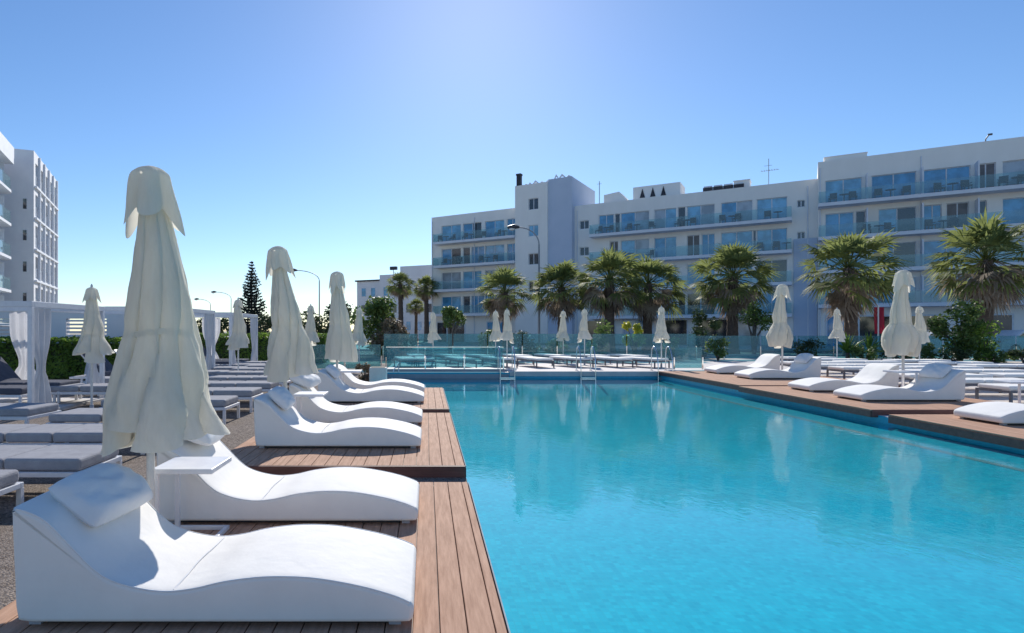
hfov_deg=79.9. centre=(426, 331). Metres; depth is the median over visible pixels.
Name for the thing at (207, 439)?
pillow
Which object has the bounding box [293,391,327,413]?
side table
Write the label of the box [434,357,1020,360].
planting strip
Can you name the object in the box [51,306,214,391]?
pergola
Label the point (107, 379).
sun lounger
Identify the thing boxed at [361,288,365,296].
window
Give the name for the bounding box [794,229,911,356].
fan palm
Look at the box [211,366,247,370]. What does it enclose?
sun lounger
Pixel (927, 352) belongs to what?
shrub
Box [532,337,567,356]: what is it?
shrub
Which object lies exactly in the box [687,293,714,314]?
window
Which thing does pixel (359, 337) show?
closed umbrella
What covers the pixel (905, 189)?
balcony chair
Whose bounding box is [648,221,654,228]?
balcony chair
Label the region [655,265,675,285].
window
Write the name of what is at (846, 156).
roof upstand
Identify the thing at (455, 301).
window
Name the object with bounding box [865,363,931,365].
sun lounger
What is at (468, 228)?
window
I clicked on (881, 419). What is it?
pool wall
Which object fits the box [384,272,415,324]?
fan palm
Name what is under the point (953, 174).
window
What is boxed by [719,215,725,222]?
balcony chair
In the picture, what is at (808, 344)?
shrub
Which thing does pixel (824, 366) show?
sun lounger
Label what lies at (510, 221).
window
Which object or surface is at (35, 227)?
window
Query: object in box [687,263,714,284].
window
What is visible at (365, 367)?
shrub
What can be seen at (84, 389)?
sun lounger
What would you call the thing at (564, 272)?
fan palm
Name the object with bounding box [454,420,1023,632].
pool floor
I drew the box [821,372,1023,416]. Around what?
side terrace
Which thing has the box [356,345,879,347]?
hotel forecourt
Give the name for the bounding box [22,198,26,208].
window
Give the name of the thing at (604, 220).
window
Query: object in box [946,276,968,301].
window
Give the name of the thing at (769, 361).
wave chaise
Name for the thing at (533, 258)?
window
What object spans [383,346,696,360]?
glass fence
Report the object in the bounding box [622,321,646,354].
shrub
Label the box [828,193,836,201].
balcony chair
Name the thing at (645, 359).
sun lounger
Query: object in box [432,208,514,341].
hotel block
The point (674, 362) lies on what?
glass fence
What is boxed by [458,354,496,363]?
sun lounger
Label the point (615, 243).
window
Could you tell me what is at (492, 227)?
window
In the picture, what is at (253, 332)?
pergola
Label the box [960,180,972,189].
balcony chair
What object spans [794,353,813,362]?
pillow
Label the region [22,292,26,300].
window
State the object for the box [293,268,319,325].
street lamp
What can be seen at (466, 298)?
window
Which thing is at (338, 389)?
wave chaise
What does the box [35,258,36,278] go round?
window
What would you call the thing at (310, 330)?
closed umbrella
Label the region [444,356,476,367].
sun lounger
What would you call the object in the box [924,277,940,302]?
window
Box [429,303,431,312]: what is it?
window
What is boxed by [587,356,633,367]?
sun lounger
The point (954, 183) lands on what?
balcony table
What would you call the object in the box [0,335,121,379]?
hedge
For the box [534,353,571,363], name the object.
sun lounger
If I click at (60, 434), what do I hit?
sun lounger
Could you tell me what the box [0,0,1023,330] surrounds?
sky
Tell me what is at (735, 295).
fan palm
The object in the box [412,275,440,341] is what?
fan palm
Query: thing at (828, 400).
timber deck
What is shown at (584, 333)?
closed umbrella
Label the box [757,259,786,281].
window
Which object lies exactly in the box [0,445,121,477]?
sun lounger
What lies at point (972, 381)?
sun lounger
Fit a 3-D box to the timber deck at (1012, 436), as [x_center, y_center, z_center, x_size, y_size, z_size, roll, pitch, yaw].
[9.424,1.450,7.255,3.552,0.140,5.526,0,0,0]
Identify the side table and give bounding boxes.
[155,457,231,535]
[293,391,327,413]
[340,370,361,381]
[883,370,918,386]
[993,380,1023,402]
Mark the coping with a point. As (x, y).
(585, 373)
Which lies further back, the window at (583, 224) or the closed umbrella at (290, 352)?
the window at (583, 224)
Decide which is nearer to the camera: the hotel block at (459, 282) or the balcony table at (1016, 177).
the balcony table at (1016, 177)
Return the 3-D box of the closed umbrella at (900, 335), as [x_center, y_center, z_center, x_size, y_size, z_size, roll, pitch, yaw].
[10.105,0.021,12.901,0.670,2.647,0.682,0,0,-20]
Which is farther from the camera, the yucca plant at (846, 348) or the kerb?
the kerb
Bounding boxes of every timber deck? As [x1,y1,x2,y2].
[0,482,507,632]
[231,413,465,477]
[334,388,448,412]
[659,371,900,389]
[738,386,990,416]
[888,414,1023,449]
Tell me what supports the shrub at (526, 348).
on the planting strip
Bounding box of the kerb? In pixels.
[357,349,1022,356]
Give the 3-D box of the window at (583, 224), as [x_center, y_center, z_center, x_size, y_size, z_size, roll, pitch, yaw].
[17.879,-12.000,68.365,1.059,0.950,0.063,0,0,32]
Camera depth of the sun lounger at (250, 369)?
15.84 m
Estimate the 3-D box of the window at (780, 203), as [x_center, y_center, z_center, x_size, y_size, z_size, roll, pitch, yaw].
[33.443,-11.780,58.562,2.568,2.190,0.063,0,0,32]
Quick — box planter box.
[369,367,386,381]
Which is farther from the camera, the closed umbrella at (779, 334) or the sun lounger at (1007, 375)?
the closed umbrella at (779, 334)
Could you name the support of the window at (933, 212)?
in the hotel block at (983, 166)
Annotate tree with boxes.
[440,305,465,353]
[736,300,772,353]
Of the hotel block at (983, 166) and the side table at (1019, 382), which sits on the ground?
the hotel block at (983, 166)
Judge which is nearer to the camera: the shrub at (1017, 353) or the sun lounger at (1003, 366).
the sun lounger at (1003, 366)
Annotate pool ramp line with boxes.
[897,441,1023,471]
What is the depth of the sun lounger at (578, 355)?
26.12 m
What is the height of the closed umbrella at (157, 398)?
2.570 m
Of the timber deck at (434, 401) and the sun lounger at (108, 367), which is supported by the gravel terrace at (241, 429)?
the timber deck at (434, 401)
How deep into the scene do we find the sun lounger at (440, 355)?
26.10 m
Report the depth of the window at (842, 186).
54.66 m
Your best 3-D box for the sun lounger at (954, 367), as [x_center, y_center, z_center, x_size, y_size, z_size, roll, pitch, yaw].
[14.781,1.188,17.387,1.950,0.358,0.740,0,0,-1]
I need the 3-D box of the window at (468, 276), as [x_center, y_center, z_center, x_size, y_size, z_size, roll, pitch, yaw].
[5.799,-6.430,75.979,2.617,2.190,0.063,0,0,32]
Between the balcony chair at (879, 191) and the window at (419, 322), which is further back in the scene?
the window at (419, 322)
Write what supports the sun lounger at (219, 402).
on the gravel terrace at (241, 429)
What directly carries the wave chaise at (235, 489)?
on the timber deck at (455, 590)
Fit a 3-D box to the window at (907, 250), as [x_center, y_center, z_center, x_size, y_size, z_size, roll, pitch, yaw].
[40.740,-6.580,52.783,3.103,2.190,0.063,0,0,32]
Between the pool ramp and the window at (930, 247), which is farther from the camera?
the window at (930, 247)
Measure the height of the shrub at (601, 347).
2.039 m
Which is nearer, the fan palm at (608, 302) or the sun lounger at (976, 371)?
the sun lounger at (976, 371)
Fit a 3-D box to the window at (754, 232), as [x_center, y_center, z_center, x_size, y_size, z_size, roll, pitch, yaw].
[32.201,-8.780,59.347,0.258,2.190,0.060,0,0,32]
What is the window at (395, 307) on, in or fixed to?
in the distant building at (366, 289)
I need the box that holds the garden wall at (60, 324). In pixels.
[0,311,123,342]
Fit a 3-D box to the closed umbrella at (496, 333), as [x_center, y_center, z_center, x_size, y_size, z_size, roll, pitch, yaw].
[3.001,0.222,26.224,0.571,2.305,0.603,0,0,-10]
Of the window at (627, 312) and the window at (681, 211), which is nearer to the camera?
the window at (681, 211)
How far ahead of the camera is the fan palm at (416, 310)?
79.79 m
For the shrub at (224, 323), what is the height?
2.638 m
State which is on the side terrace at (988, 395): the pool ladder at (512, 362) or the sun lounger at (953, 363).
the sun lounger at (953, 363)
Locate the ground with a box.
[70,331,692,372]
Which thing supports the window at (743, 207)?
in the hotel block at (682, 247)
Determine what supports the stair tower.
on the ground
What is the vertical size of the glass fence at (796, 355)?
1.150 m
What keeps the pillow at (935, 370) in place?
on the wave chaise at (950, 386)
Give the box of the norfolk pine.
[239,261,268,333]
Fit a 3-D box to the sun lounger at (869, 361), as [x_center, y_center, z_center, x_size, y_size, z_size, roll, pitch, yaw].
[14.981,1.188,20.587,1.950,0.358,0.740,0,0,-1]
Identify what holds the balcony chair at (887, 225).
on the hotel block at (983, 166)
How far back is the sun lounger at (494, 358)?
23.08 m
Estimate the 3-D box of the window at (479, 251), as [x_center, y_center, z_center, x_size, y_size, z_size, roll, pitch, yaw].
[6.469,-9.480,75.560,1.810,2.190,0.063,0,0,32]
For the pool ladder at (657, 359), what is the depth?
20.08 m
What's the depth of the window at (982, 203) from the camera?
49.67 m
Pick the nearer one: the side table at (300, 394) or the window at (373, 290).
the side table at (300, 394)
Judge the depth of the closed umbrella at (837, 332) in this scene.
24.89 m
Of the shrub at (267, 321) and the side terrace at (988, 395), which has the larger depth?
the shrub at (267, 321)
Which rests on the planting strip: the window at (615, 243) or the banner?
the banner
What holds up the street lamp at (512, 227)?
on the ground
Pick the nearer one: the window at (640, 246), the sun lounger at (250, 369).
the sun lounger at (250, 369)
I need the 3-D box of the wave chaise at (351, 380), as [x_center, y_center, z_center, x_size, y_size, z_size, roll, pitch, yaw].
[-1.041,1.041,13.370,1.995,0.608,0.820,0,0,0]
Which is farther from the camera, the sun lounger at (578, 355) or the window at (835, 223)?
the window at (835, 223)
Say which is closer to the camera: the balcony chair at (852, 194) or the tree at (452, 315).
the tree at (452, 315)
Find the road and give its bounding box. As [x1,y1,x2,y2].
[357,351,1023,353]
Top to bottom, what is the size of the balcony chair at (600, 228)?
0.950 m
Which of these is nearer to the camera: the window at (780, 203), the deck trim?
the deck trim
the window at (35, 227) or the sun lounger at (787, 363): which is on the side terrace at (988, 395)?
the sun lounger at (787, 363)
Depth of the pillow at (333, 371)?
11.45 m
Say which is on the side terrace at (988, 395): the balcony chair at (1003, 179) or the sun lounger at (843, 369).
the sun lounger at (843, 369)
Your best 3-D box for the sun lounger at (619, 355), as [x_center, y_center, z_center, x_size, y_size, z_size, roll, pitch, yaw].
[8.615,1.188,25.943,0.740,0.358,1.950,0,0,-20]
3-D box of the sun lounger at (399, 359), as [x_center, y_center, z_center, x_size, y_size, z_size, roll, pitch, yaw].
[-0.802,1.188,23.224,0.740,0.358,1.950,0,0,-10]
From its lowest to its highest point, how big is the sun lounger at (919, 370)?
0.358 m
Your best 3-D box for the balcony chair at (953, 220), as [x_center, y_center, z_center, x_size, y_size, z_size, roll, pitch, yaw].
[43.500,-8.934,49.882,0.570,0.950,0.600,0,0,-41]
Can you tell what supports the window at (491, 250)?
in the hotel block at (459, 282)
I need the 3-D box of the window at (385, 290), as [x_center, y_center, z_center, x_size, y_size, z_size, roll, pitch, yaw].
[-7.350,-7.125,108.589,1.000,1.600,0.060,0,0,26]
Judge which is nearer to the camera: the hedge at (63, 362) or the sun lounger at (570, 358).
the hedge at (63, 362)
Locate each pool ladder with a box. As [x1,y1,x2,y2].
[498,346,514,378]
[576,346,595,378]
[651,346,672,378]
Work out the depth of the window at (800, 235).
57.29 m
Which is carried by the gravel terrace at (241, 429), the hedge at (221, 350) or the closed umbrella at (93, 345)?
the closed umbrella at (93, 345)
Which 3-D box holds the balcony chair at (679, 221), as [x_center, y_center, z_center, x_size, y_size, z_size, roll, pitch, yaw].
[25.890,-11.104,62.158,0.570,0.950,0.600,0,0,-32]
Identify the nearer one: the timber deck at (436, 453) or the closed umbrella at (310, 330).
the timber deck at (436, 453)
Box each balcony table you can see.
[947,182,958,190]
[1011,176,1023,183]
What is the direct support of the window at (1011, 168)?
in the hotel block at (983, 166)
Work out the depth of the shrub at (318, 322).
47.40 m
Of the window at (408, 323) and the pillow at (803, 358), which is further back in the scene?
the window at (408, 323)
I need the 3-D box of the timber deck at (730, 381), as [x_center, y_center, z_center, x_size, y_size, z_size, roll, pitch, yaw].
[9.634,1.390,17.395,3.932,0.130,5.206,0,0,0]
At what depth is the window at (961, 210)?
50.47 m
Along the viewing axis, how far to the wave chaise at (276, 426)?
7.17 m
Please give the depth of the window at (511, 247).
73.16 m
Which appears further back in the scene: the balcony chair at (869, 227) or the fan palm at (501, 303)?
the balcony chair at (869, 227)
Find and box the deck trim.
[443,388,510,632]
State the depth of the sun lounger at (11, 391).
10.38 m
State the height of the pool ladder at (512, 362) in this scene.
1.381 m
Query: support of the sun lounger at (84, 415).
on the gravel terrace at (241, 429)
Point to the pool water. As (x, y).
(653, 404)
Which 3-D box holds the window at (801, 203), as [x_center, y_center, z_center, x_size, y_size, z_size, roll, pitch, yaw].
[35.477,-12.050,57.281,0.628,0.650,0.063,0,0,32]
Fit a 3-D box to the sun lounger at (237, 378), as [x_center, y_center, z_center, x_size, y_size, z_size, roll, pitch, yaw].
[-4.075,1.196,13.470,1.950,0.385,0.740,0,0,0]
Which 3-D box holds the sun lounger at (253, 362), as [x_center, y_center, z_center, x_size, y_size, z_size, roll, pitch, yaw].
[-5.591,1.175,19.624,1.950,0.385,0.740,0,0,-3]
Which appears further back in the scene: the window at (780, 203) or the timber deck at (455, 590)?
the window at (780, 203)
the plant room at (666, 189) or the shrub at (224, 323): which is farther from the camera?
the plant room at (666, 189)
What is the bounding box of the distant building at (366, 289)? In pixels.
[355,265,431,338]
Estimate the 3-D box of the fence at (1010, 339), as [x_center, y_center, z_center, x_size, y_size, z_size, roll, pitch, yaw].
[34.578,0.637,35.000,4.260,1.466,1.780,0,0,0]
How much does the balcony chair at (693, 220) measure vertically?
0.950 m
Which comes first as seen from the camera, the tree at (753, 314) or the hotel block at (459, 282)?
the tree at (753, 314)
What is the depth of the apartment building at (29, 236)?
59.79 m
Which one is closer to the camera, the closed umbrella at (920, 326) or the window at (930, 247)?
the closed umbrella at (920, 326)
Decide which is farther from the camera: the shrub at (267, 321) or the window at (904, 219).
the window at (904, 219)
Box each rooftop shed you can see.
[604,192,627,202]
[733,179,751,186]
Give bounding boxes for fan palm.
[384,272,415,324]
[407,299,423,338]
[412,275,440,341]
[472,265,534,347]
[525,258,591,348]
[568,244,648,351]
[614,253,693,350]
[686,240,781,353]
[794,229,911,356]
[922,206,1023,354]
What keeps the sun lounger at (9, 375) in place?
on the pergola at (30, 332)
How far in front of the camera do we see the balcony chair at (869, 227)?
53.09 m
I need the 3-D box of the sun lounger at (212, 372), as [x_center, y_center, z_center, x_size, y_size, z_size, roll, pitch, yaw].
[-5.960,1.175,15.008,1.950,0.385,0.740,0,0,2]
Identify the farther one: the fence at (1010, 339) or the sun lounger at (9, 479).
the fence at (1010, 339)
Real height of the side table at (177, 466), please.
0.535 m
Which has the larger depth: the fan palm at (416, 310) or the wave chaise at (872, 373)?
the fan palm at (416, 310)
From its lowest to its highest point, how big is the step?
0.325 m
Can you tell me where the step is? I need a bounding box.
[387,368,508,377]
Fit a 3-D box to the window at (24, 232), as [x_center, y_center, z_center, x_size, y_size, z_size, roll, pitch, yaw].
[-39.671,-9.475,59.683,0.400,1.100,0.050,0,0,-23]
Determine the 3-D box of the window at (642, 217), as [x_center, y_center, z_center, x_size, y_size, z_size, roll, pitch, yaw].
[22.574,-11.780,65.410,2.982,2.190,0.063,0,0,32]
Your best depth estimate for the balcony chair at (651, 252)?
63.61 m
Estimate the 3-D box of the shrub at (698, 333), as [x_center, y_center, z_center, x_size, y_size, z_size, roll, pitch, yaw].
[13.799,0.146,29.888,1.869,2.576,1.353,0,0,0]
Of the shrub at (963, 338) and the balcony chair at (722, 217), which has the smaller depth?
the shrub at (963, 338)
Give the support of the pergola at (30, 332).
on the gravel terrace at (241, 429)
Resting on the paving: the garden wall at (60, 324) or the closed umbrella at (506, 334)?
the closed umbrella at (506, 334)
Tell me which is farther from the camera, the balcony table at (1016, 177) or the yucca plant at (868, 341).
the balcony table at (1016, 177)
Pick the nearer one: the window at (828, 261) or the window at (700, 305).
the window at (828, 261)
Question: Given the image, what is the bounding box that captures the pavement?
[357,348,879,348]
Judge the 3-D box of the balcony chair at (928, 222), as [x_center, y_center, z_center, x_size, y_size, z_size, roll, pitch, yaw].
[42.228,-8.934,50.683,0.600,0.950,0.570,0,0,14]
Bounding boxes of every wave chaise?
[12,491,415,623]
[157,440,418,522]
[254,393,421,447]
[289,383,422,423]
[317,369,423,402]
[334,364,424,391]
[704,354,779,373]
[734,357,820,378]
[788,363,898,391]
[833,369,965,400]
[954,401,1023,424]
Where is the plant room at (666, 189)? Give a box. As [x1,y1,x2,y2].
[633,182,684,198]
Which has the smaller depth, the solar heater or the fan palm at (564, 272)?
the fan palm at (564, 272)
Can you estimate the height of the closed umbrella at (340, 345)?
2.570 m
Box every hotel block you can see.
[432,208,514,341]
[575,179,817,345]
[817,136,1023,346]
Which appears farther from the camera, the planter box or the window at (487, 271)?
the window at (487, 271)
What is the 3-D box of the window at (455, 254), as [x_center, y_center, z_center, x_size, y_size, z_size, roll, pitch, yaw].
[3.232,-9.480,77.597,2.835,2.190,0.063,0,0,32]
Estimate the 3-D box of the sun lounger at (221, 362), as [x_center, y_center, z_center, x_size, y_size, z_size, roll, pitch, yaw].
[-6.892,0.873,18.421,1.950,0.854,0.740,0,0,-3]
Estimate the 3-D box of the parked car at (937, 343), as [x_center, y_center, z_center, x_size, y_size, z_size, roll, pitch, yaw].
[30.399,0.637,36.000,4.260,1.466,1.780,0,0,-2]
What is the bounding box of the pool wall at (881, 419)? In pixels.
[387,373,1023,451]
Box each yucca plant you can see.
[828,332,864,357]
[853,329,882,358]
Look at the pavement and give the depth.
43.72 m
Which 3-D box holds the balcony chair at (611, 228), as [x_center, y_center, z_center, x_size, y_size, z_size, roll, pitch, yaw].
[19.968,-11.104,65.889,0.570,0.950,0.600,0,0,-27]
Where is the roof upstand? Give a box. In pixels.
[823,152,867,161]
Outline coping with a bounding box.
[508,370,657,375]
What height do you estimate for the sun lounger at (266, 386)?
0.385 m
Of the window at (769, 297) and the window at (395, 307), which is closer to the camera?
the window at (769, 297)
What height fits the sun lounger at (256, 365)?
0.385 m
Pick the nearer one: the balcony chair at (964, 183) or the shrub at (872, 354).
the shrub at (872, 354)
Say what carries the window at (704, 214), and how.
in the hotel block at (682, 247)
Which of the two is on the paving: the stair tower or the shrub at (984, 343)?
the shrub at (984, 343)
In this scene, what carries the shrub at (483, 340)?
on the planting strip
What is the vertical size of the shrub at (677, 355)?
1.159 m
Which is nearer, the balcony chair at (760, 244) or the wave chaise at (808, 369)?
the wave chaise at (808, 369)
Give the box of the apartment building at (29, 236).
[0,132,58,334]
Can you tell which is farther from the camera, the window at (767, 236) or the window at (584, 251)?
the window at (584, 251)
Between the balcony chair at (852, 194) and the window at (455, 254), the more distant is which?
the window at (455, 254)
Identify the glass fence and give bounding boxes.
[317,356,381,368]
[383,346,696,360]
[386,347,503,368]
[673,357,702,368]
[687,346,1019,358]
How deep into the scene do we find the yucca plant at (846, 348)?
27.83 m
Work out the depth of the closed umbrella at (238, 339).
15.29 m
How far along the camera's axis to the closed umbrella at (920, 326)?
21.38 m
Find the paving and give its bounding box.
[388,361,1023,371]
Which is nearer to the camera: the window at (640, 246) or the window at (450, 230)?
the window at (640, 246)
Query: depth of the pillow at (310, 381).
9.19 m
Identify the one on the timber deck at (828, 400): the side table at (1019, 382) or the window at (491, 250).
the side table at (1019, 382)
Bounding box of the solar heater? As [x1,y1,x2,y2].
[703,182,743,191]
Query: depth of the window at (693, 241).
62.27 m
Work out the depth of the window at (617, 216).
66.42 m
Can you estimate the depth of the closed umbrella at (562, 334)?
26.69 m
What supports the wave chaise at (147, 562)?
on the timber deck at (455, 590)
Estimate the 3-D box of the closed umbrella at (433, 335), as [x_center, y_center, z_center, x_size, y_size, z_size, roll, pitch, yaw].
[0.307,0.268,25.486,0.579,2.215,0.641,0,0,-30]
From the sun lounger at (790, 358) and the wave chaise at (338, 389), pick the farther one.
the sun lounger at (790, 358)
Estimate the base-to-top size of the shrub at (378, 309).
3.530 m
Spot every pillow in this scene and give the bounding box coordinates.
[48,463,152,526]
[188,433,223,445]
[268,386,294,409]
[289,374,320,387]
[325,364,339,378]
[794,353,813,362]
[919,363,952,377]
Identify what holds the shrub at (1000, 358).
on the paving
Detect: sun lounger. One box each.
[0,356,81,402]
[0,385,26,402]
[0,403,61,423]
[0,424,144,462]
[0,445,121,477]
[0,469,23,505]
[45,408,102,442]
[50,383,107,402]
[69,353,112,382]
[97,376,109,396]
[99,395,239,424]
[202,345,248,361]
[208,370,228,374]
[208,375,290,386]
[208,381,278,391]
[208,387,263,412]
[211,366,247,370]
[215,361,228,363]
[215,363,264,365]
[217,371,263,375]
[231,367,263,370]
[239,361,266,363]
[245,364,315,373]
[393,356,418,367]
[405,353,424,363]
[414,356,435,367]
[434,354,465,363]
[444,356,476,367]
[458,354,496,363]
[479,356,517,367]
[500,354,532,363]
[516,356,554,367]
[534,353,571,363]
[549,356,593,367]
[570,354,610,363]
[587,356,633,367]
[607,354,649,363]
[622,356,669,367]
[780,356,836,360]
[780,361,848,372]
[821,358,867,360]
[821,363,866,374]
[826,366,911,378]
[832,360,901,363]
[857,369,921,372]
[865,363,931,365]
[883,359,950,362]
[899,373,992,382]
[900,366,983,368]
[919,361,993,365]
[957,364,1023,368]
[958,369,1023,373]
[965,378,1023,392]
[975,383,1023,402]
[977,372,1023,386]
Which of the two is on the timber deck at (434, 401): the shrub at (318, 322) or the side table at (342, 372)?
the side table at (342, 372)
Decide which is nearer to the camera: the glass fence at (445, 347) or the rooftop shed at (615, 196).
the glass fence at (445, 347)
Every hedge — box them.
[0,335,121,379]
[199,332,328,362]
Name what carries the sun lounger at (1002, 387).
on the side terrace at (988, 395)
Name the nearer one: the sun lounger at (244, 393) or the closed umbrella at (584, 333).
the sun lounger at (244, 393)
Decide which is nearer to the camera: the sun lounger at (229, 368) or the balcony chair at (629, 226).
the sun lounger at (229, 368)
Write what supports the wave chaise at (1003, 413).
on the timber deck at (1012, 436)
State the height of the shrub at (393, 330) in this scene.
2.186 m
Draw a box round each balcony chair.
[595,226,602,233]
[606,225,613,232]
[625,223,631,230]
[646,249,653,257]
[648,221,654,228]
[674,218,682,224]
[690,217,695,225]
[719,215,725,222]
[733,213,740,221]
[756,242,763,250]
[764,210,770,218]
[772,241,779,249]
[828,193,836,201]
[849,191,857,199]
[863,224,871,233]
[874,188,882,196]
[884,222,895,231]
[901,185,910,194]
[924,219,935,228]
[933,182,945,191]
[949,217,958,227]
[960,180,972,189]
[997,175,1008,185]
[1017,174,1023,183]
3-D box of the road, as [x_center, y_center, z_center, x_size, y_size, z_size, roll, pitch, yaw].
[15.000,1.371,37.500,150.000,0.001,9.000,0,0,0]
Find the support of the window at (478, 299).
in the hotel block at (459, 282)
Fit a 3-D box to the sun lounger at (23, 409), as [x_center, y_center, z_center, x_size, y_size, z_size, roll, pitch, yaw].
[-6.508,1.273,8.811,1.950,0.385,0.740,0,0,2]
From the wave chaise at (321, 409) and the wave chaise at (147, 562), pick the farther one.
the wave chaise at (321, 409)
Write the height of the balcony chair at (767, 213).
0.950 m
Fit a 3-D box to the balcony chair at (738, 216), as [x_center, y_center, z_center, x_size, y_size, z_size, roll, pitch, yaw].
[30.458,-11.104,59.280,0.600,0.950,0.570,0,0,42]
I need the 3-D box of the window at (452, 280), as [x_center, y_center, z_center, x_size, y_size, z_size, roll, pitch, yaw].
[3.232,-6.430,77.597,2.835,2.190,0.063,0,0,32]
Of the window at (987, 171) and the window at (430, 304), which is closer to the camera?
the window at (987, 171)
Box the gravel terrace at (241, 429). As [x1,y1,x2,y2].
[0,364,467,609]
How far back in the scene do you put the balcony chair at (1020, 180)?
47.83 m
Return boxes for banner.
[874,305,884,357]
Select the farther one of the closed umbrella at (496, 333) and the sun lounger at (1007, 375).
the closed umbrella at (496, 333)
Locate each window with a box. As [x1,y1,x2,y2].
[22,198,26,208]
[22,229,26,240]
[22,261,26,271]
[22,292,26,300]
[35,227,36,247]
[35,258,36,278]
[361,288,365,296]
[371,288,375,296]
[383,287,387,295]
[392,304,396,312]
[406,321,410,329]
[418,321,421,329]
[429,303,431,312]
[442,224,460,240]
[442,248,460,264]
[442,272,460,288]
[442,296,460,309]
[464,222,480,238]
[464,247,469,263]
[464,271,480,287]
[464,296,469,312]
[472,246,483,262]
[472,296,483,312]
[486,220,503,236]
[486,244,503,261]
[486,269,503,286]
[508,219,514,234]
[508,243,514,260]
[529,198,537,209]
[529,225,537,235]
[529,253,537,264]
[529,281,537,291]
[580,220,588,228]
[580,247,588,255]
[599,214,613,232]
[610,241,617,251]
[615,214,619,231]
[621,211,648,231]
[621,239,648,258]
[621,303,636,315]
[655,208,675,228]
[655,237,675,257]
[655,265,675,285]
[656,294,675,314]
[678,207,684,226]
[678,295,684,314]
[687,204,714,225]
[687,235,699,255]
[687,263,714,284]
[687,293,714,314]
[702,234,714,254]
[721,200,751,222]
[721,231,751,250]
[721,265,751,282]
[753,230,755,250]
[757,197,786,219]
[757,228,786,250]
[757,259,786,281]
[757,291,786,313]
[797,200,804,206]
[797,232,804,238]
[825,177,861,202]
[825,212,853,235]
[825,253,861,269]
[856,211,864,233]
[871,171,915,197]
[871,242,915,266]
[878,207,915,232]
[879,277,915,302]
[924,165,969,192]
[924,204,940,229]
[924,240,969,265]
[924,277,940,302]
[946,202,968,227]
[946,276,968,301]
[980,163,994,187]
[980,200,985,217]
[1003,159,1023,185]
[1003,197,1023,223]
[1003,235,1023,261]
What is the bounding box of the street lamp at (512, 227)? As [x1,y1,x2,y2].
[507,224,539,346]
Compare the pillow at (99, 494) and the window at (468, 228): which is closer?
the pillow at (99, 494)
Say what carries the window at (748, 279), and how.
in the hotel block at (682, 247)
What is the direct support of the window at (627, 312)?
in the hotel block at (682, 247)
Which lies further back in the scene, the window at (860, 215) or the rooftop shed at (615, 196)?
the rooftop shed at (615, 196)
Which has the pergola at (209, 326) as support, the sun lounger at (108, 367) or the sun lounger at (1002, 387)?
the sun lounger at (108, 367)
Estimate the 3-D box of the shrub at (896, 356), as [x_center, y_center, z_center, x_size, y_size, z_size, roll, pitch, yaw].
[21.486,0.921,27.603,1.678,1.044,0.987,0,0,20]
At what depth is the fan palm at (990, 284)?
29.90 m
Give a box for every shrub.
[196,318,228,336]
[258,314,271,336]
[300,300,354,333]
[349,294,396,356]
[355,362,369,381]
[369,317,418,357]
[477,329,494,354]
[508,330,537,355]
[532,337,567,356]
[585,318,612,354]
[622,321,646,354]
[659,337,687,359]
[688,308,722,357]
[704,338,730,360]
[791,337,825,355]
[848,342,884,359]
[878,352,912,359]
[915,342,947,358]
[926,298,985,360]
[937,347,974,360]
[962,321,1003,361]
[974,346,1020,362]
[1007,347,1023,362]
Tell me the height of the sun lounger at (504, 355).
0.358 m
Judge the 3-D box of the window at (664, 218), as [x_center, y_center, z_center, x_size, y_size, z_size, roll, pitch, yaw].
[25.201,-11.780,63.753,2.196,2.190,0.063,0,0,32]
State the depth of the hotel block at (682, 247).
61.31 m
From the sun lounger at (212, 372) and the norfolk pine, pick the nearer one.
the sun lounger at (212, 372)
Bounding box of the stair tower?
[515,173,594,342]
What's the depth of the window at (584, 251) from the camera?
68.35 m
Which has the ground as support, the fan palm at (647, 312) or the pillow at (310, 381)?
the fan palm at (647, 312)
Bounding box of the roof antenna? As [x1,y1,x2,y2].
[761,159,778,183]
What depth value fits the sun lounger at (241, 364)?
17.84 m
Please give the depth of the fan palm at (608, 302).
39.62 m
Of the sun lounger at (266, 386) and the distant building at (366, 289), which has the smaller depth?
the sun lounger at (266, 386)
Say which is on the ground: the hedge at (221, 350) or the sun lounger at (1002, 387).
the hedge at (221, 350)
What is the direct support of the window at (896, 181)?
in the hotel block at (983, 166)
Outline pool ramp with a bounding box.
[709,429,1023,542]
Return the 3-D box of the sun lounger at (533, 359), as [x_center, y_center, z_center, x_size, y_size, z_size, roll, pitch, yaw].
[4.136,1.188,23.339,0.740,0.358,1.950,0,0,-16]
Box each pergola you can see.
[0,301,104,416]
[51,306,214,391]
[194,312,257,365]
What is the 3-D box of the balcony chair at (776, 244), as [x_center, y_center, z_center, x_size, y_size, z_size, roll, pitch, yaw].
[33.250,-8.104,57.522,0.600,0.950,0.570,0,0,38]
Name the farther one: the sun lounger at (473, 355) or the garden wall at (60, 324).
the sun lounger at (473, 355)
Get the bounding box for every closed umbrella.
[72,284,114,407]
[100,166,229,507]
[225,297,248,370]
[263,246,318,387]
[305,304,319,373]
[324,271,357,368]
[353,307,367,371]
[427,312,441,363]
[489,310,501,362]
[499,309,513,366]
[556,310,569,361]
[577,308,592,365]
[653,305,670,367]
[766,284,792,369]
[828,308,845,357]
[881,270,921,385]
[914,305,929,359]
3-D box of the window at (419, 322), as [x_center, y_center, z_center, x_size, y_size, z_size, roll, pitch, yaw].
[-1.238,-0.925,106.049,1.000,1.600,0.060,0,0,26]
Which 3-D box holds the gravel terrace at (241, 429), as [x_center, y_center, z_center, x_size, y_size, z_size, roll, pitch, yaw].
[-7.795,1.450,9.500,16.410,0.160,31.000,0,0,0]

